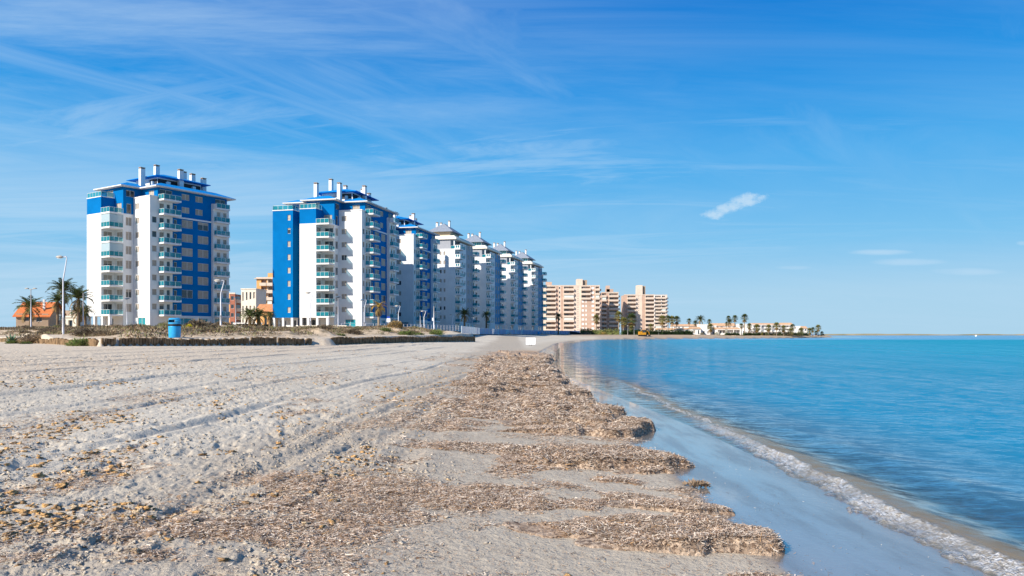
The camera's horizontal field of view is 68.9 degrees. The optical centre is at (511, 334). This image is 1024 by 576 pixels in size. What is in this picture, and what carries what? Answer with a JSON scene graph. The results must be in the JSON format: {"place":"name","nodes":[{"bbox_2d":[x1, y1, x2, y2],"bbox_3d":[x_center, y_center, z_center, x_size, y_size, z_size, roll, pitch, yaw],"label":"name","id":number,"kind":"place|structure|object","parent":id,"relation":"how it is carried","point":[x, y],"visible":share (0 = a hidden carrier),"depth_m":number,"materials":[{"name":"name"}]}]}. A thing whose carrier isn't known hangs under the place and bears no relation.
{"place":"outdoors","nodes":[
{"label":"outdoors","id":0,"kind":"place"},
{"bbox_2d":[0,325,1023,575],"bbox_3d":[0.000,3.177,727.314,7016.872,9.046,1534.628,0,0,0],"label":"beach","id":1,"kind":"structure","parent":0,"point":[822,527],"depth_m":8.05,"materials":[{"name":"sand"}]},
{"bbox_2d":[2,334,20,341],"bbox_3d":[-37.878,0.314,56.436,1.668,0.866,1.523,0,0,0],"label":"agave plant","id":2,"kind":"object","parent":1,"relation":"on","point":[12,338],"visible":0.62,"depth_m":56.33,"materials":[{"name":"green plant"}]},
{"bbox_2d":[12,295,46,325],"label":"palm tree","id":3,"kind":"object","parent":1,"relation":"on","point":[27,306],"visible":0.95,"depth_m":103.81,"materials":[{"name":"plant"}]},
{"bbox_2d":[16,332,42,340],"bbox_3d":[-36.370,0.186,56.998,3.105,0.797,3.055,0,0,37],"label":"shrub","id":4,"kind":"object","parent":1,"relation":"on","point":[30,336],"visible":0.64,"depth_m":56.20,"materials":[{"name":"plant"}]},
{"bbox_2d":[12,299,66,326],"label":"house","id":5,"kind":"structure","parent":1,"relation":"on","point":[48,317],"depth_m":129.30,"materials":[{"name":"orange tile"}]},
{"bbox_2d":[0,337,97,345],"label":"log palisade","id":6,"kind":"object","parent":1,"relation":"on","point":[91,342],"visible":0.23,"depth_m":51.44,"materials":[{"name":"brown wood"}]},
{"bbox_2d":[45,292,69,324],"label":"palm tree","id":7,"kind":"object","parent":1,"relation":"on","point":[57,298],"visible":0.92,"depth_m":97.84,"materials":[{"name":"plant"}]},
{"bbox_2d":[56,255,66,333],"bbox_3d":[-38.615,-3.134,64.000,0.967,7.270,0.409,0,0,0],"label":"street lamp","id":8,"kind":"object","parent":1,"relation":"on","point":[59,256],"visible":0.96,"depth_m":63.96,"materials":[{"name":"metal"}]},
{"bbox_2d":[47,277,77,324],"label":"palm tree","id":9,"kind":"object","parent":1,"relation":"on","point":[59,286],"visible":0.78,"depth_m":107.72,"materials":[{"name":"plant"}]},
{"bbox_2d":[63,335,87,345],"bbox_3d":[-25.991,0.477,45.016,1.968,0.968,1.810,0,0,-41],"label":"grass tuft","id":10,"kind":"object","parent":1,"relation":"on","point":[79,342],"visible":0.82,"depth_m":44.70,"materials":[{"name":"plant"}]},
{"bbox_2d":[65,316,91,326],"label":"hut","id":11,"kind":"object","parent":1,"relation":"on","point":[69,320],"visible":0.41,"depth_m":120.06,"materials":[{"name":"paint"}]},
{"bbox_2d":[68,305,89,322],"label":"palm tree","id":12,"kind":"object","parent":1,"relation":"on","point":[81,312],"visible":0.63,"depth_m":111.81,"materials":[{"name":"plant"}]},
{"bbox_2d":[64,285,94,325],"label":"palm tree","id":13,"kind":"object","parent":1,"relation":"on","point":[77,294],"visible":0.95,"depth_m":103.74,"materials":[{"name":"plant"}]},
{"bbox_2d":[70,326,103,336],"bbox_3d":[-32.329,-0.208,57.031,2.964,0.899,2.562,0,0,-15],"label":"shrub","id":14,"kind":"object","parent":1,"relation":"on","point":[89,331],"visible":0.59,"depth_m":56.44,"materials":[{"name":"plant"}]},
{"bbox_2d":[81,305,96,324],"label":"palm tree","id":15,"kind":"object","parent":1,"relation":"on","point":[85,319],"visible":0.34,"depth_m":117.86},
{"bbox_2d":[91,327,123,335],"bbox_3d":[-29.124,-0.165,53.965,2.068,0.817,2.293,0,0,15],"label":"shrub","id":16,"kind":"object","parent":1,"relation":"on","point":[113,331],"visible":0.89,"depth_m":53.61,"materials":[{"name":"plant"}]},
{"bbox_2d":[87,164,235,325],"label":"apartment tower","id":17,"kind":"structure","parent":1,"relation":"on","point":[158,247],"depth_m":152.61,"materials":[{"name":"paint"}]},
{"bbox_2d":[104,304,111,309],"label":"window","id":18,"kind":"structure","parent":17,"relation":"in","point":[106,306],"depth_m":151.48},
{"bbox_2d":[104,289,111,299],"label":"window","id":19,"kind":"structure","parent":17,"relation":"in","point":[106,291],"depth_m":151.48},
{"bbox_2d":[104,275,111,280],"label":"window","id":20,"kind":"structure","parent":17,"relation":"in","point":[106,277],"depth_m":151.48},
{"bbox_2d":[126,289,130,297],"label":"window","id":21,"kind":"structure","parent":17,"relation":"in","point":[128,291],"depth_m":152.11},
{"bbox_2d":[126,260,130,268],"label":"window","id":22,"kind":"structure","parent":17,"relation":"in","point":[128,263],"depth_m":152.11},
{"bbox_2d":[126,246,130,254],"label":"window","id":23,"kind":"structure","parent":17,"relation":"in","point":[128,248],"depth_m":152.11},
{"bbox_2d":[126,217,130,225],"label":"window","id":24,"kind":"structure","parent":17,"relation":"in","point":[128,219],"depth_m":152.11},
{"bbox_2d":[126,190,133,196],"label":"window","id":25,"kind":"structure","parent":17,"relation":"in","point":[128,193],"depth_m":152.34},
{"bbox_2d":[138,318,144,324],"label":"window","id":26,"kind":"structure","parent":17,"relation":"in","point":[140,320],"depth_m":151.74,"materials":[{"name":"teal glass"}]},
{"bbox_2d":[160,189,171,198],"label":"window","id":27,"kind":"structure","parent":17,"relation":"in","point":[162,191],"depth_m":153.01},
{"bbox_2d":[182,207,188,213],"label":"window","id":28,"kind":"structure","parent":17,"relation":"in","point":[184,210],"depth_m":156.86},
{"bbox_2d":[180,318,191,325],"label":"window","id":29,"kind":"structure","parent":17,"relation":"in","point":[183,320],"depth_m":156.86,"materials":[{"name":"teal glass"}]},
{"bbox_2d":[182,304,192,311],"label":"window","id":30,"kind":"structure","parent":17,"relation":"in","point":[185,307],"depth_m":157.32,"materials":[{"name":"glass"}]},
{"bbox_2d":[182,290,192,297],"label":"window","id":31,"kind":"structure","parent":17,"relation":"in","point":[185,293],"depth_m":157.32,"materials":[{"name":"glass"}]},
{"bbox_2d":[182,276,192,284],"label":"window","id":32,"kind":"structure","parent":17,"relation":"in","point":[185,279],"depth_m":157.32,"materials":[{"name":"glass"}]},
{"bbox_2d":[182,262,192,270],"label":"window","id":33,"kind":"structure","parent":17,"relation":"in","point":[189,266],"depth_m":157.32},
{"bbox_2d":[182,248,192,256],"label":"window","id":34,"kind":"structure","parent":17,"relation":"in","point":[185,251],"depth_m":157.32,"materials":[{"name":"glass"}]},
{"bbox_2d":[182,234,192,242],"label":"window","id":35,"kind":"structure","parent":17,"relation":"in","point":[185,237],"depth_m":157.32,"materials":[{"name":"glass"}]},
{"bbox_2d":[182,220,192,228],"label":"window","id":36,"kind":"structure","parent":17,"relation":"in","point":[185,224],"depth_m":157.32,"materials":[{"name":"glass"}]},
{"bbox_2d":[195,209,202,215],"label":"window","id":37,"kind":"structure","parent":17,"relation":"in","point":[197,212],"depth_m":159.65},
{"bbox_2d":[195,196,202,202],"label":"window","id":38,"kind":"structure","parent":17,"relation":"in","point":[198,199],"depth_m":159.67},
{"bbox_2d":[198,304,207,312],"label":"window","id":39,"kind":"structure","parent":17,"relation":"in","point":[201,308],"depth_m":160.56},
{"bbox_2d":[198,291,207,298],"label":"window","id":40,"kind":"structure","parent":17,"relation":"in","point":[200,293],"depth_m":160.39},
{"bbox_2d":[198,277,207,285],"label":"window","id":41,"kind":"structure","parent":17,"relation":"in","point":[201,280],"depth_m":160.39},
{"bbox_2d":[198,263,207,271],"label":"window","id":42,"kind":"structure","parent":17,"relation":"in","point":[201,267],"depth_m":160.54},
{"bbox_2d":[198,250,207,257],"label":"window","id":43,"kind":"structure","parent":17,"relation":"in","point":[201,253],"depth_m":160.49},
{"bbox_2d":[198,236,207,244],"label":"window","id":44,"kind":"structure","parent":17,"relation":"in","point":[201,239],"depth_m":160.39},
{"bbox_2d":[198,222,207,230],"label":"window","id":45,"kind":"structure","parent":17,"relation":"in","point":[201,226],"depth_m":160.54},
{"bbox_2d":[155,321,167,327],"bbox_3d":[-27.848,-0.729,60.017,1.491,0.895,1.685,0,0,20],"label":"shrub","id":46,"kind":"object","parent":1,"relation":"on","point":[163,323],"visible":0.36,"depth_m":59.75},
{"bbox_2d":[168,318,180,337],"bbox_3d":[-22.210,-0.427,49.194,0.839,1.328,0.800,0,0,18],"label":"litter bin","id":47,"kind":"object","parent":1,"relation":"on","point":[174,329],"visible":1,"depth_m":48.90,"materials":[{"name":"blue plastic"}]},
{"bbox_2d":[183,318,215,328],"bbox_3d":[-25.165,-0.808,59.974,2.435,1.219,2.772,0,0,-44],"label":"shrub","id":48,"kind":"object","parent":1,"relation":"on","point":[199,322],"visible":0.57,"depth_m":59.68,"materials":[{"name":"plant"}]},
{"bbox_2d":[101,337,311,345],"bbox_3d":[-19.494,0.879,50.342,0.509,1.443,16.386,0,0,31],"label":"log palisade","id":49,"kind":"object","parent":1,"relation":"on","point":[244,341],"visible":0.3,"depth_m":49.05,"materials":[{"name":"brown wood"}]},
{"bbox_2d":[214,279,223,324],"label":"street lamp","id":50,"kind":"object","parent":1,"relation":"on","point":[217,280],"visible":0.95,"depth_m":68.94,"materials":[{"name":"metal"}]},
{"bbox_2d":[0,324,447,337],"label":"dune scrub","id":51,"kind":"object","parent":1,"relation":"on","point":[143,327],"visible":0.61,"depth_m":60.82,"materials":[{"name":"plant"}]},
{"bbox_2d":[229,293,240,324],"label":"apartment block","id":52,"kind":"structure","parent":1,"relation":"on","point":[232,308],"depth_m":255.13,"materials":[{"name":"orange paint"}]},
{"bbox_2d":[238,308,259,325],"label":"palm tree","id":53,"kind":"object","parent":1,"relation":"on","point":[249,313],"visible":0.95,"depth_m":149.73,"materials":[{"name":"plant"}]},
{"bbox_2d":[240,288,266,322],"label":"building","id":54,"kind":"structure","parent":1,"relation":"on","point":[251,298],"depth_m":240.00,"materials":[{"name":"paint"}]},
{"bbox_2d":[252,308,268,325],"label":"palm tree","id":55,"kind":"object","parent":1,"relation":"on","point":[260,312],"visible":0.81,"depth_m":151.70,"materials":[{"name":"plant"}]},
{"bbox_2d":[254,273,272,303],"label":"apartment block","id":56,"kind":"structure","parent":1,"relation":"on","point":[264,283],"depth_m":300.00,"materials":[{"name":"paint"}]},
{"bbox_2d":[256,304,277,326],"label":"house","id":57,"kind":"structure","parent":1,"relation":"on","point":[268,307],"depth_m":225.76,"materials":[{"name":"ceramic"}]},
{"bbox_2d":[265,311,275,326],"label":"palm tree","id":58,"kind":"object","parent":1,"relation":"on","point":[270,314],"visible":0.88,"depth_m":157.81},
{"bbox_2d":[0,348,550,575],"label":"sand clods","id":59,"kind":"object","parent":1,"relation":"on","point":[252,570],"visible":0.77,"depth_m":6.35,"materials":[{"name":"sand"}]},
{"bbox_2d":[305,292,312,325],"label":"street lamp","id":60,"kind":"object","parent":1,"relation":"on","point":[310,305],"visible":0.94,"depth_m":88.95,"materials":[{"name":"metal"}]},
{"bbox_2d":[316,324,333,329],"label":"dry bush","id":61,"kind":"object","parent":1,"relation":"on","point":[325,327],"visible":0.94,"depth_m":66.33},
{"bbox_2d":[272,179,398,326],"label":"apartment tower","id":62,"kind":"structure","parent":1,"relation":"on","point":[330,245],"depth_m":167.64,"materials":[{"name":"paint"}]},
{"bbox_2d":[345,319,355,326],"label":"window","id":63,"kind":"structure","parent":62,"relation":"in","point":[346,320],"depth_m":168.13,"materials":[{"name":"teal glass"}]},
{"bbox_2d":[0,337,672,575],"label":"fibre clumps","id":64,"kind":"object","parent":1,"relation":"on","point":[37,524],"visible":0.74,"depth_m":6.93,"materials":[{"name":"plant"}]},
{"bbox_2d":[344,328,363,334],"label":"shrub","id":65,"kind":"object","parent":1,"relation":"on","point":[356,331],"visible":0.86,"depth_m":75.42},
{"bbox_2d":[369,301,387,325],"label":"palm tree","id":66,"kind":"object","parent":1,"relation":"on","point":[378,310],"visible":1,"depth_m":119.82,"materials":[{"name":"plant"}]},
{"bbox_2d":[386,320,402,327],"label":"dry bush","id":67,"kind":"object","parent":1,"relation":"on","point":[396,323],"visible":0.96,"depth_m":91.61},
{"bbox_2d":[0,353,794,575],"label":"seagrass litter","id":68,"kind":"object","parent":1,"relation":"on","point":[505,401],"visible":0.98,"depth_m":6.83,"materials":[{"name":"plant"}]},
{"bbox_2d":[330,336,474,344],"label":"log palisade","id":69,"kind":"object","parent":1,"relation":"on","point":[363,340],"visible":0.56,"depth_m":78.00,"materials":[{"name":"brown wood"}]},
{"bbox_2d":[397,330,418,334],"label":"grass tuft","id":70,"kind":"object","parent":1,"relation":"on","point":[402,332],"visible":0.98,"depth_m":83.75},
{"bbox_2d":[385,207,439,329],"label":"apartment tower","id":71,"kind":"structure","parent":1,"relation":"on","point":[417,252],"depth_m":210.22,"materials":[{"name":"paint"}]},
{"bbox_2d":[2,385,828,575],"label":"seagrass scraps","id":72,"kind":"object","parent":1,"relation":"on","point":[485,508],"visible":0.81,"depth_m":5.89,"materials":[{"name":"plant"}]},
{"bbox_2d":[429,328,444,334],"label":"grass tuft","id":73,"kind":"object","parent":1,"relation":"on","point":[439,332],"visible":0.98,"depth_m":91.48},
{"bbox_2d":[429,221,479,330],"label":"apartment tower","id":74,"kind":"structure","parent":1,"relation":"on","point":[456,286],"depth_m":239.84,"materials":[{"name":"paint"}]},
{"bbox_2d":[458,308,470,325],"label":"palm tree","id":75,"kind":"object","parent":1,"relation":"on","point":[464,313],"visible":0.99,"depth_m":189.74,"materials":[{"name":"plant"}]},
{"bbox_2d":[465,232,505,328],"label":"apartment tower","id":76,"kind":"structure","parent":1,"relation":"on","point":[490,284],"depth_m":268.64,"materials":[{"name":"paint"}]},
{"bbox_2d":[482,311,490,327],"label":"palm tree","id":77,"kind":"object","parent":1,"relation":"on","point":[486,313],"visible":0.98,"depth_m":214.76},
{"bbox_2d":[493,241,527,329],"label":"apartment tower","id":78,"kind":"structure","parent":1,"relation":"on","point":[514,296],"depth_m":296.79,"materials":[{"name":"paint"}]},
{"bbox_2d":[461,326,579,335],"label":"promenade fence","id":79,"kind":"object","parent":1,"relation":"on","point":[474,331],"visible":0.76,"depth_m":248.15,"materials":[{"name":"metal"}]},
{"bbox_2d":[526,338,534,345],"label":"notice board","id":80,"kind":"object","parent":1,"relation":"on","point":[530,341],"visible":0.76,"depth_m":97.97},
{"bbox_2d":[515,250,546,329],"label":"apartment tower","id":81,"kind":"structure","parent":1,"relation":"on","point":[535,292],"depth_m":325.99,"materials":[{"name":"paint"}]},
{"bbox_2d":[554,313,562,333],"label":"palm tree","id":82,"kind":"object","parent":1,"relation":"on","point":[558,315],"visible":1,"depth_m":329.70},
{"bbox_2d":[543,279,600,330],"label":"apartment block","id":83,"kind":"structure","parent":1,"relation":"on","point":[577,306],"depth_m":483.00,"materials":[{"name":"paint"}]},
{"bbox_2d":[592,314,599,328],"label":"palm tree","id":84,"kind":"object","parent":1,"relation":"on","point":[596,317],"visible":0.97,"depth_m":339.43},
{"bbox_2d":[580,328,618,334],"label":"hedge","id":85,"kind":"object","parent":1,"relation":"on","point":[597,332],"visible":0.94,"depth_m":329.10,"materials":[{"name":"plant"}]},
{"bbox_2d":[600,286,619,330],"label":"apartment block","id":86,"kind":"structure","parent":1,"relation":"on","point":[609,301],"depth_m":510.00,"materials":[{"name":"paint"}]},
{"bbox_2d":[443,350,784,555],"bbox_3d":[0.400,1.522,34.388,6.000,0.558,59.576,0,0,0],"label":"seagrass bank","id":87,"kind":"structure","parent":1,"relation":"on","point":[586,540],"depth_m":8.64,"materials":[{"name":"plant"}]},
{"bbox_2d":[614,311,622,328],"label":"palm tree","id":88,"kind":"object","parent":1,"relation":"on","point":[618,317],"visible":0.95,"depth_m":334.39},
{"bbox_2d":[619,317,627,329],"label":"palm tree","id":89,"kind":"object","parent":1,"relation":"on","point":[623,323],"visible":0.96,"depth_m":329.49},
{"bbox_2d":[626,313,637,325],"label":"palm tree","id":90,"kind":"object","parent":1,"relation":"on","point":[631,317],"visible":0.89,"depth_m":334.09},
{"bbox_2d":[621,285,655,330],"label":"apartment block","id":91,"kind":"structure","parent":1,"relation":"on","point":[640,303],"depth_m":527.00,"materials":[{"name":"paint"}]},
{"bbox_2d":[621,329,661,334],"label":"hedge","id":92,"kind":"object","parent":1,"relation":"on","point":[635,332],"visible":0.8,"depth_m":323.02,"materials":[{"name":"plant"}]},
{"bbox_2d":[638,330,650,335],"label":"excavator","id":93,"kind":"object","parent":1,"relation":"on","point":[642,333],"visible":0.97,"depth_m":295.14,"materials":[{"name":"yellow metal"}]},
{"bbox_2d":[654,295,667,330],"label":"apartment block","id":94,"kind":"structure","parent":1,"relation":"on","point":[661,304],"depth_m":640.00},
{"bbox_2d":[657,315,667,329],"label":"palm tree","id":95,"kind":"object","parent":1,"relation":"on","point":[661,321],"visible":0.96,"depth_m":369.34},
{"bbox_2d":[662,330,693,334],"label":"hedge","id":96,"kind":"object","parent":1,"relation":"on","point":[669,332],"visible":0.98,"depth_m":338.95,"materials":[{"name":"plant"}]},
{"bbox_2d":[670,324,696,327],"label":"house","id":97,"kind":"structure","parent":1,"relation":"on","point":[682,325],"depth_m":520.94,"materials":[{"name":"tile"}]},
{"bbox_2d":[688,327,700,334],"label":"house","id":98,"kind":"structure","parent":1,"relation":"on","point":[696,330],"depth_m":380.17,"materials":[{"name":"paint"}]},
{"bbox_2d":[681,478,710,489],"bbox_3d":[1.955,1.575,7.908,0.325,0.119,0.319,0,0,0],"label":"wrack clump","id":99,"kind":"object","parent":1,"relation":"on","point":[693,483],"visible":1,"depth_m":7.87,"materials":[{"name":"plant"}]},
{"bbox_2d":[695,315,704,323],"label":"palm tree","id":100,"kind":"object","parent":1,"relation":"on","point":[700,317],"visible":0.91,"depth_m":395.42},
{"bbox_2d":[697,324,709,334],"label":"house","id":101,"kind":"structure","parent":1,"relation":"on","point":[704,329],"depth_m":385.00,"materials":[{"name":"paint"}]},
{"bbox_2d":[707,323,713,334],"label":"palm tree","id":102,"kind":"object","parent":1,"relation":"on","point":[710,328],"visible":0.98,"depth_m":371.40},
{"bbox_2d":[713,327,725,334],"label":"house","id":103,"kind":"structure","parent":1,"relation":"on","point":[721,330],"depth_m":385.23,"materials":[{"name":"paint"}]},
{"bbox_2d":[711,323,735,326],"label":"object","id":104,"kind":"structure","parent":1,"relation":"on","point":[724,324],"depth_m":431.92,"materials":[{"name":"tile"}]},
{"bbox_2d":[723,327,740,334],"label":"house","id":105,"kind":"structure","parent":1,"relation":"on","point":[734,329],"depth_m":385.00,"materials":[{"name":"paint"}]},
{"bbox_2d":[740,314,747,332],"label":"palm tree","id":106,"kind":"object","parent":1,"relation":"on","point":[744,319],"visible":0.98,"depth_m":374.78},
{"bbox_2d":[737,324,751,333],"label":"house","id":107,"kind":"structure","parent":1,"relation":"on","point":[746,329],"depth_m":420.00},
{"bbox_2d":[742,333,766,335],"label":"hedge","id":108,"kind":"object","parent":1,"relation":"on","point":[745,334],"visible":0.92,"depth_m":373.51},
{"bbox_2d":[750,323,760,332],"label":"house","id":109,"kind":"structure","parent":1,"relation":"on","point":[759,324],"depth_m":530.00,"materials":[{"name":"paint"}]},
{"bbox_2d":[718,335,800,335],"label":"hedge","id":110,"kind":"object","parent":1,"relation":"on","point":[753,335],"visible":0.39,"depth_m":369.47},
{"bbox_2d":[760,323,771,332],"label":"house","id":111,"kind":"structure","parent":1,"relation":"on","point":[763,327],"depth_m":531.00,"materials":[{"name":"paint"}]},
{"bbox_2d":[770,323,781,332],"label":"house","id":112,"kind":"structure","parent":1,"relation":"on","point":[774,329],"depth_m":532.00,"materials":[{"name":"paint"}]},
{"bbox_2d":[780,323,791,332],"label":"house","id":113,"kind":"structure","parent":1,"relation":"on","point":[787,325],"depth_m":534.27,"materials":[{"name":"paint"}]},
{"bbox_2d":[628,421,951,574],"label":"scraps","id":114,"kind":"object","parent":1,"relation":"on","point":[765,508],"visible":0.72,"depth_m":6.37,"materials":[{"name":"plant"}]},
{"bbox_2d":[0,0,1023,333],"label":"sky","id":115,"kind":"structure","parent":0,"point":[838,166],"materials":[{"name":"blue"}]},
{"bbox_2d":[552,334,1023,575],"bbox_3d":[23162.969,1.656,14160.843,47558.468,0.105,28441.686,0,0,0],"label":"sea water","id":116,"kind":"structure","parent":0,"point":[941,414],"depth_m":19.49,"materials":[{"name":"liquid"}]},
{"bbox_2d":[823,334,1023,335],"bbox_3d":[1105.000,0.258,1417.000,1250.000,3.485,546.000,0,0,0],"label":"sand spit","id":117,"kind":"structure","parent":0,"point":[917,334],"depth_m":1220.85,"materials":[{"name":"sand"}]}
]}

